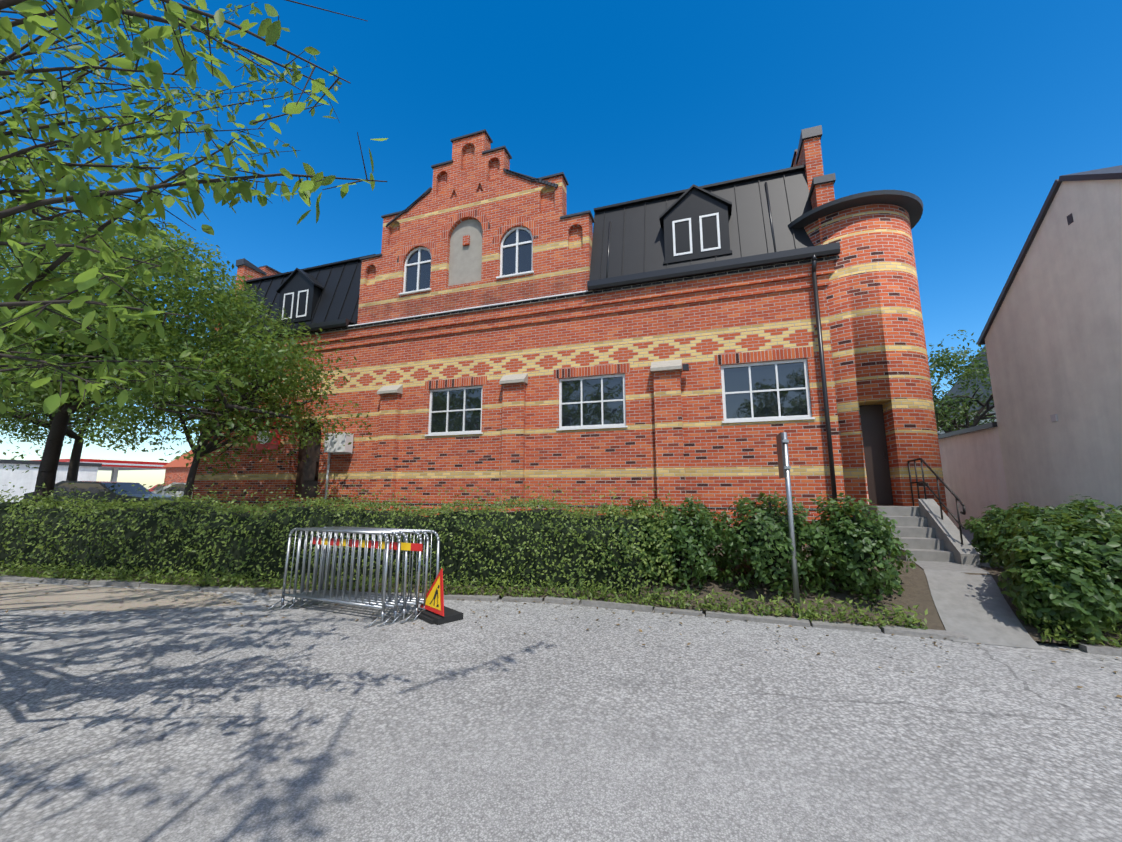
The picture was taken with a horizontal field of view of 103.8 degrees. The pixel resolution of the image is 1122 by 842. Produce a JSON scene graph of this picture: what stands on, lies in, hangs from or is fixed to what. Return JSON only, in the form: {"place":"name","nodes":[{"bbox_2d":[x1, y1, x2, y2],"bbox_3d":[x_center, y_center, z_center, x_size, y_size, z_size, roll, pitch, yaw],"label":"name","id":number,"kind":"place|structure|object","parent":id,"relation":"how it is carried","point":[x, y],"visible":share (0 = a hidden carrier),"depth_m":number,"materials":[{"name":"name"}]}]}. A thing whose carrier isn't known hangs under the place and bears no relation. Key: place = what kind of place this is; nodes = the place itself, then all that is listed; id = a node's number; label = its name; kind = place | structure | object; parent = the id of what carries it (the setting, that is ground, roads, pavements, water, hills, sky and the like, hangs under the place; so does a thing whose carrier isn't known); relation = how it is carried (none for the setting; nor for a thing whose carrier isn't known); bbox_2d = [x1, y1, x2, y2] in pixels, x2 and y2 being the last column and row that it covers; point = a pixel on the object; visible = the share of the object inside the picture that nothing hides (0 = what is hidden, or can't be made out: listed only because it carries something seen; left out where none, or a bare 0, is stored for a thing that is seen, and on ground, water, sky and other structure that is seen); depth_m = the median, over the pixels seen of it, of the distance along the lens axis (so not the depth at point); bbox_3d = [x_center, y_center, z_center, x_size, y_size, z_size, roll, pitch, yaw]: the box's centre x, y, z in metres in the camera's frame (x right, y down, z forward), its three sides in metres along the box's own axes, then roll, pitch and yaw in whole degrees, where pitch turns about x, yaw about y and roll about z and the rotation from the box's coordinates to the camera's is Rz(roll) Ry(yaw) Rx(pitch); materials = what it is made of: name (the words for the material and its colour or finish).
{"place":"outdoors","nodes":[
{"label":"outdoors","id":0,"kind":"place"},
{"bbox_2d":[151,482,192,498],"bbox_3d":[-18.573,3.943,22.970,4.400,1.438,1.800,0,-9,-1],"label":"white parked car","id":1,"kind":"object","parent":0,"point":[178,490],"visible":0.04,"depth_m":22.12,"materials":[{"name":"white paint"}]},
{"bbox_2d":[0,0,387,413],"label":"foliage","id":2,"kind":"object","parent":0,"point":[88,204],"depth_m":2.52,"materials":[{"name":"green plant"}]},
{"bbox_2d":[0,480,675,599],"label":"hedge","id":3,"kind":"object","parent":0,"point":[275,553],"depth_m":7.46,"materials":[{"name":"green plant"}]},
{"bbox_2d":[0,489,1121,841],"bbox_3d":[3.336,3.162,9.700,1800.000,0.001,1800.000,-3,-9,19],"label":"asphalt ground","id":4,"kind":"structure","parent":0,"point":[336,723],"depth_m":3.06,"materials":[{"name":"grey asphalt"}]},
{"bbox_2d":[0,459,101,502],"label":"shop building","id":5,"kind":"structure","parent":4,"relation":"on","point":[17,478],"depth_m":47.48,"materials":[{"name":"grey metal"}]},
{"bbox_2d":[30,459,167,481],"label":"petrol station canopy","id":6,"kind":"object","parent":4,"relation":"on","point":[114,466],"visible":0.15,"depth_m":64.03,"materials":[{"name":"red plastic"}]},
{"bbox_2d":[0,582,243,610],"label":"pavement patch","id":7,"kind":"object","parent":4,"relation":"on","point":[58,597],"visible":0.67,"depth_m":6.70,"materials":[{"name":"beige concrete"}]},
{"bbox_2d":[163,450,192,483],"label":"red roof house","id":8,"kind":"structure","parent":4,"relation":"on","point":[177,470],"depth_m":59.07,"materials":[{"name":"brick"}]},
{"bbox_2d":[181,423,199,460],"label":"tree leaves","id":9,"kind":"object","parent":4,"relation":"on","point":[188,453],"visible":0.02,"depth_m":56.09,"materials":[{"name":"green plant"}]},
{"bbox_2d":[261,528,397,627],"bbox_3d":[-3.096,2.041,5.978,1.890,1.099,0.560,-4,-11,22],"label":"crowd barrier","id":10,"kind":"object","parent":4,"relation":"on","point":[376,606],"visible":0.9,"depth_m":5.96,"materials":[{"name":"silver metal"}]},
{"bbox_2d":[273,527,410,626],"bbox_3d":[-2.962,2.046,6.016,1.890,1.099,0.560,-4,-10,22],"label":"crowd barrier","id":11,"kind":"object","parent":4,"relation":"on","point":[394,606],"visible":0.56,"depth_m":5.95,"materials":[{"name":"silver metal"}]},
{"bbox_2d":[282,527,414,624],"bbox_3d":[-2.885,2.055,6.074,1.890,1.099,0.560,-3,-8,22],"label":"crowd barrier","id":12,"kind":"object","parent":4,"relation":"on","point":[403,604],"visible":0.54,"depth_m":5.99,"materials":[{"name":"silver metal"}]},
{"bbox_2d":[312,537,422,551],"bbox_3d":[-2.708,1.688,6.045,2.000,0.095,0.013,-4,-11,22],"label":"barrier reflective strip","id":13,"kind":"object","parent":12,"relation":"attached to","point":[412,546],"visible":0.67,"depth_m":5.96,"materials":[{"name":"red plastic"}]},
{"bbox_2d":[294,527,421,622],"bbox_3d":[-2.738,2.066,6.144,1.890,1.099,0.560,-3,-11,21],"label":"crowd barrier","id":14,"kind":"object","parent":4,"relation":"on","point":[418,577],"visible":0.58,"depth_m":5.98,"materials":[{"name":"silver metal"}]},
{"bbox_2d":[302,526,428,621],"bbox_3d":[-2.660,2.075,6.202,1.890,1.099,0.560,-3,-10,21],"label":"crowd barrier","id":15,"kind":"object","parent":4,"relation":"on","point":[426,571],"visible":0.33,"depth_m":6.24,"materials":[{"name":"silver metal"}]},
{"bbox_2d":[314,526,439,620],"bbox_3d":[-2.526,2.080,6.240,1.890,1.099,0.560,-3,-8,20],"label":"crowd barrier","id":16,"kind":"object","parent":4,"relation":"on","point":[437,558],"visible":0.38,"depth_m":6.09,"materials":[{"name":"silver metal"}]},
{"bbox_2d":[417,606,462,624],"bbox_3d":[-1.594,2.332,5.743,0.400,0.453,0.560,8,-12,-44],"label":"sign base","id":17,"kind":"object","parent":4,"relation":"on","point":[449,616],"visible":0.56,"depth_m":5.58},
{"bbox_2d":[420,568,443,615],"bbox_3d":[-1.620,2.196,5.737,0.620,0.537,0.017,-9,-26,45],"label":"roadworks warning sign","id":18,"kind":"object","parent":17,"relation":"on","point":[434,603],"visible":0.98,"depth_m":5.70,"materials":[{"name":"yellow metal"}]},
{"bbox_2d":[0,575,1121,656],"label":"kerb stones","id":19,"kind":"object","parent":4,"relation":"on","point":[951,635],"visible":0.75,"depth_m":6.05,"materials":[{"name":"grey stone"}]},
{"bbox_2d":[0,543,1121,646],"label":"planting bed","id":20,"kind":"object","parent":4,"relation":"on","point":[915,585],"depth_m":6.04,"materials":[{"name":"soil"}]},
{"bbox_2d":[1,397,136,480],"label":"tree trunk","id":21,"kind":"object","parent":20,"relation":"on","point":[73,468],"visible":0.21,"depth_m":19.94,"materials":[{"name":"plant"}]},
{"bbox_2d":[0,293,196,472],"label":"cherry tree leaves","id":22,"kind":"object","parent":21,"relation":"attached to","point":[31,428],"visible":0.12,"depth_m":18.85,"materials":[{"name":"green plant"}]},
{"bbox_2d":[23,481,180,507],"bbox_3d":[-18.253,3.150,17.747,4.400,1.438,1.800,1,-9,-6],"label":"dark parked car","id":23,"kind":"object","parent":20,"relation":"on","point":[99,488],"visible":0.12,"depth_m":16.98,"materials":[{"name":"grey paint"}]},
{"bbox_2d":[3,271,239,501],"bbox_3d":[-13.979,-0.171,13.560,9.178,7.751,4.362,-3,-9,19],"label":"tree trunk","id":24,"kind":"object","parent":20,"relation":"on","point":[47,470],"visible":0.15,"depth_m":13.58,"materials":[{"name":"brown plant"}]},
{"bbox_2d":[0,185,327,428],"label":"cherry tree leaves","id":25,"kind":"object","parent":24,"relation":"attached to","point":[183,293],"visible":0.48,"depth_m":10.64,"materials":[{"name":"green plant"}]},
{"bbox_2d":[149,484,168,491],"bbox_3d":[-28.798,5.495,33.183,4.400,1.438,1.800,-2,-9,14],"label":"parked red car","id":26,"kind":"object","parent":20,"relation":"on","point":[155,487],"visible":0.06,"depth_m":32.65,"materials":[{"name":"red paint"}]},
{"bbox_2d":[148,356,314,499],"bbox_3d":[-7.960,0.758,10.739,3.762,4.864,3.891,-1,-9,5],"label":"tree trunk","id":27,"kind":"object","parent":20,"relation":"on","point":[210,446],"visible":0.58,"depth_m":10.54,"materials":[{"name":"brown plant"}]},
{"bbox_2d":[51,297,371,475],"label":"cherry tree leaves","id":28,"kind":"object","parent":27,"relation":"attached to","point":[229,423],"visible":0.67,"depth_m":10.40,"materials":[{"name":"green plant"}]},
{"bbox_2d":[192,255,851,544],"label":"facade wall","id":29,"kind":"structure","parent":20,"relation":"on","point":[696,323],"depth_m":11.25,"materials":[{"name":"brick"}]},
{"bbox_2d":[213,265,278,330],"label":"end parapet","id":30,"kind":"structure","parent":29,"relation":"on","point":[245,271],"depth_m":17.35,"materials":[{"name":"brick"}]},
{"bbox_2d":[223,258,280,298],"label":"parapet caps","id":31,"kind":"object","parent":30,"relation":"on","point":[242,262],"visible":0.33,"depth_m":17.37,"materials":[{"name":"grey metal"}]},
{"bbox_2d":[247,419,281,450],"bbox_3d":[-9.837,0.467,14.596,1.400,1.000,0.060,-3,-9,19],"label":"red wall sign","id":32,"kind":"object","parent":29,"relation":"attached to","point":[268,446],"visible":0.36,"depth_m":14.46,"materials":[{"name":"red plastic"}]},
{"bbox_2d":[257,431,269,443],"bbox_3d":[-9.848,0.462,14.565,0.600,0.600,0.001,-3,-9,19],"label":"red sign disc","id":33,"kind":"object","parent":32,"relation":"attached to","point":[262,440],"depth_m":14.55,"materials":[{"name":"metal"}]},
{"bbox_2d":[295,420,320,497],"bbox_3d":[-8.039,1.200,14.177,1.246,2.521,0.080,-3,-9,19],"label":"door","id":34,"kind":"structure","parent":29,"relation":"attached to","point":[307,473],"depth_m":14.20,"materials":[{"name":"brown wood"}]},
{"bbox_2d":[324,432,353,502],"bbox_3d":[-6.777,1.572,13.218,0.935,2.400,0.360,-3,-9,19],"label":"sign","id":35,"kind":"object","parent":29,"relation":"attached to","point":[334,445],"visible":0.77,"depth_m":13.21,"materials":[{"name":"white metal"}]},
{"bbox_2d":[347,290,589,326],"bbox_3d":[-2.954,-3.197,12.786,8.000,0.100,0.310,-3,-9,19],"label":"cornice flashing","id":36,"kind":"object","parent":29,"relation":"on","point":[472,307],"visible":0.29,"depth_m":12.46,"materials":[{"name":"white paint"}]},
{"bbox_2d":[357,132,592,323],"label":"gable wall","id":37,"kind":"structure","parent":29,"relation":"on","point":[471,176],"depth_m":13.25,"materials":[{"name":"red brick"}]},
{"bbox_2d":[448,219,482,285],"bbox_3d":[-2.863,-5.124,13.349,1.196,2.156,0.001,-3,-9,19],"label":"blind arched niche","id":38,"kind":"object","parent":37,"relation":"attached to","point":[465,264],"visible":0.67,"depth_m":13.35,"materials":[{"name":"grey paint"}]},
{"bbox_2d":[463,235,469,245],"bbox_3d":[-2.876,-5.485,13.366,0.200,0.300,0.075,-3,-9,19],"label":"wall plaque","id":39,"kind":"object","parent":37,"relation":"attached to","point":[466,240],"visible":1,"depth_m":13.33,"materials":[{"name":"red brick"}]},
{"bbox_2d":[396,209,540,265],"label":"window arches","id":40,"kind":"structure","parent":37,"relation":"attached to","point":[530,224],"depth_m":13.31,"materials":[{"name":"red brick"}]},
{"bbox_2d":[385,170,558,226],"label":"gable rake tiles","id":41,"kind":"object","parent":37,"relation":"on","point":[551,184],"visible":0.83,"depth_m":12.91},
{"bbox_2d":[360,129,594,260],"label":"gable caps","id":42,"kind":"object","parent":37,"relation":"on","point":[504,169],"visible":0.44,"depth_m":13.59,"materials":[{"name":"black metal"}]},
{"bbox_2d":[224,165,813,343],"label":"mansard roof","id":43,"kind":"structure","parent":29,"relation":"on","point":[637,244],"depth_m":11.64,"materials":[{"name":"black metal"}]},
{"bbox_2d":[276,268,324,324],"bbox_3d":[-8.977,-4.257,15.991,1.750,2.000,1.639,-3,-9,19],"label":"dormer","id":44,"kind":"object","parent":43,"relation":"on","point":[296,280],"visible":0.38,"depth_m":15.27,"materials":[{"name":"black metal"}]},
{"bbox_2d":[659,184,731,263],"bbox_3d":[3.619,-4.899,11.768,1.750,2.000,1.639,-3,-9,19],"label":"dormer","id":45,"kind":"object","parent":43,"relation":"on","point":[693,202],"visible":0.75,"depth_m":11.06,"materials":[{"name":"black metal"}]},
{"bbox_2d":[204,182,839,514],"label":"gutters and downpipe","id":46,"kind":"object","parent":29,"relation":"attached to","point":[812,252],"visible":0.75,"depth_m":10.18,"materials":[{"name":"black"}]},
{"bbox_2d":[372,370,685,518],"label":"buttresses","id":47,"kind":"structure","parent":29,"relation":"attached to","point":[670,473],"depth_m":11.40,"materials":[{"name":"brick"}]},
{"bbox_2d":[377,359,681,394],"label":"pilaster caps","id":48,"kind":"object","parent":47,"relation":"on","point":[668,365],"visible":0.88,"depth_m":11.65,"materials":[{"name":"stone"}]},
{"bbox_2d":[682,364,688,370],"bbox_3d":[2.918,-1.250,10.289,0.140,0.140,0.120,-3,-9,19],"label":"wall lamp box","id":49,"kind":"object","parent":48,"relation":"attached to","point":[685,367],"visible":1,"depth_m":10.24,"materials":[{"name":"black metal"}]},
{"bbox_2d":[282,212,814,435],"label":"window frames","id":50,"kind":"structure","parent":29,"relation":"attached to","point":[732,420],"depth_m":11.19,"materials":[{"name":"white wood"}]},
{"bbox_2d":[405,230,807,432],"bbox_3d":[-2.136,-2.646,12.641,15.938,5.893,0.140,-3,-9,19],"label":"window glass","id":51,"kind":"object","parent":50,"relation":"in","point":[792,402],"visible":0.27,"depth_m":11.20,"materials":[{"name":"clear glass"}]},
{"bbox_2d":[425,346,813,389],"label":"window lintels","id":52,"kind":"structure","parent":29,"relation":"attached to","point":[770,355],"depth_m":11.01,"materials":[{"name":"brick"}]},
{"bbox_2d":[793,136,834,257],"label":"end parapet","id":53,"kind":"structure","parent":29,"relation":"on","point":[810,157],"depth_m":10.79,"materials":[{"name":"brick"}]},
{"bbox_2d":[791,125,835,198],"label":"parapet caps","id":54,"kind":"object","parent":53,"relation":"on","point":[811,132],"visible":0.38,"depth_m":10.85,"materials":[{"name":"grey metal"}]},
{"bbox_2d":[0,560,1121,647],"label":"kerb weeds","id":55,"kind":"object","parent":20,"relation":"on","point":[809,612],"visible":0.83,"depth_m":6.42,"materials":[{"name":"green plant"}]},
{"bbox_2d":[592,496,678,585],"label":"shrub leaves","id":56,"kind":"object","parent":20,"relation":"on","point":[653,551],"depth_m":6.61,"materials":[{"name":"green plant"}]},
{"bbox_2d":[638,495,746,597],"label":"shrub leaves","id":57,"kind":"object","parent":20,"relation":"on","point":[703,566],"depth_m":6.42,"materials":[{"name":"green plant"}]},
{"bbox_2d":[711,489,832,598],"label":"shrub leaves","id":58,"kind":"object","parent":20,"relation":"on","point":[805,568],"depth_m":6.07,"materials":[{"name":"green plant"}]},
{"bbox_2d":[776,432,800,610],"bbox_3d":[3.053,1.331,5.872,0.120,2.370,0.440,-3,-9,19],"label":"parking sign post","id":59,"kind":"object","parent":20,"relation":"on","point":[782,441],"visible":0.88,"depth_m":5.87,"materials":[{"name":"grey metal"}]},
{"bbox_2d":[804,492,918,606],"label":"shrub leaves","id":60,"kind":"object","parent":20,"relation":"on","point":[889,573],"depth_m":5.76,"materials":[{"name":"green plant"}]},
{"bbox_2d":[804,204,947,516],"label":"stair tower","id":61,"kind":"structure","parent":20,"relation":"on","point":[877,339],"depth_m":9.16,"materials":[{"name":"brick"}]},
{"bbox_2d":[788,190,922,228],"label":"tower roof","id":62,"kind":"structure","parent":61,"relation":"on","point":[911,204],"depth_m":9.54,"materials":[{"name":"grey metal"}]},
{"bbox_2d":[859,404,893,504],"bbox_3d":[6.549,0.696,9.249,0.546,2.096,0.077,-3,-9,19],"label":"tower door","id":63,"kind":"structure","parent":61,"relation":"attached to","point":[876,457],"depth_m":9.23,"materials":[{"name":"brown wood"}]},
{"bbox_2d":[867,499,980,565],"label":"entrance steps","id":64,"kind":"structure","parent":20,"relation":"on","point":[927,533],"depth_m":7.37,"materials":[{"name":"grey concrete"}]},
{"bbox_2d":[907,458,965,543],"bbox_3d":[6.524,1.332,7.676,0.034,1.425,1.850,-3,-9,19],"label":"entrance railing","id":65,"kind":"object","parent":64,"relation":"on","point":[957,499],"visible":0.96,"depth_m":7.54,"materials":[{"name":"black metal"}]},
{"bbox_2d":[962,502,1057,563],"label":"shrub leaves","id":66,"kind":"object","parent":20,"relation":"on","point":[982,545],"depth_m":6.99,"materials":[{"name":"green plant"}]},
{"bbox_2d":[973,496,1121,569],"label":"shrub leaves","id":67,"kind":"object","parent":20,"relation":"on","point":[1004,528],"depth_m":6.10,"materials":[{"name":"green plant"}]},
{"bbox_2d":[993,510,1121,624],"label":"shrub leaves","id":68,"kind":"object","parent":20,"relation":"on","point":[1052,534],"depth_m":5.07,"materials":[{"name":"green plant"}]},
{"bbox_2d":[1004,547,1121,640],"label":"shrub leaves","id":69,"kind":"object","parent":20,"relation":"on","point":[1062,591],"depth_m":4.69,"materials":[{"name":"green plant"}]},
{"bbox_2d":[1099,514,1121,545],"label":"shrub leaves","id":70,"kind":"object","parent":20,"relation":"on","point":[1117,523],"visible":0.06,"depth_m":5.27,"materials":[{"name":"green plant"}]},
{"bbox_2d":[1103,504,1121,519],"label":"shrub leaves","id":71,"kind":"object","parent":20,"relation":"on","point":[1117,508],"depth_m":6.34,"materials":[{"name":"green plant"}]},
{"bbox_2d":[2,580,1121,707],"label":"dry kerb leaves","id":72,"kind":"object","parent":4,"relation":"on","point":[640,630],"visible":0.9,"depth_m":5.65,"materials":[{"name":"brown plant"}]},
{"bbox_2d":[927,330,995,434],"bbox_3d":[17.586,0.489,19.859,6.562,8.337,6.556,-3,-9,19],"label":"yard tree","id":73,"kind":"object","parent":4,"relation":"on","point":[938,363],"depth_m":19.48,"materials":[{"name":"green plant"}]},
{"bbox_2d":[937,346,996,433],"bbox_3d":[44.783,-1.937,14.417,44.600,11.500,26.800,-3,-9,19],"label":"tree","id":74,"kind":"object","parent":4,"relation":"on","point":[969,390],"depth_m":27.09,"materials":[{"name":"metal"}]},
{"bbox_2d":[938,427,1009,528],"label":"boundary wall","id":75,"kind":"structure","parent":4,"relation":"on","point":[973,473],"depth_m":12.24,"materials":[{"name":"beige paint"}]},
{"bbox_2d":[938,422,997,438],"bbox_3d":[14.019,0.228,12.089,5.200,0.120,3.700,-3,-9,19],"label":"coping","id":76,"kind":"object","parent":75,"relation":"on","point":[971,429],"visible":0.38,"depth_m":12.20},
{"bbox_2d":[984,179,1121,515],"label":"neighbouring building wall","id":77,"kind":"structure","parent":4,"relation":"on","point":[1053,341],"depth_m":8.91,"materials":[{"name":"beige paint"}]},
{"bbox_2d":[977,165,1121,344],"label":"roof edge trim","id":78,"kind":"structure","parent":77,"relation":"on","point":[1111,173],"depth_m":9.24,"materials":[{"name":"grey metal"}]},
{"bbox_2d":[1050,414,1057,421],"bbox_3d":[10.409,-0.062,9.286,0.030,0.150,0.150,-3,-9,19],"label":"wall vent","id":79,"kind":"object","parent":77,"relation":"attached to","point":[1054,417],"visible":1,"depth_m":9.26,"materials":[{"name":"grey metal"}]},
{"bbox_2d":[0,0,1121,488],"label":"sky","id":80,"kind":"structure","parent":0,"point":[972,109],"materials":[{"name":"blue"}]},
{"bbox_2d":[912,527,1041,648],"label":"slab path","id":81,"kind":"structure","parent":0,"point":[975,608],"depth_m":5.40,"materials":[{"name":"grey concrete"}]}
]}

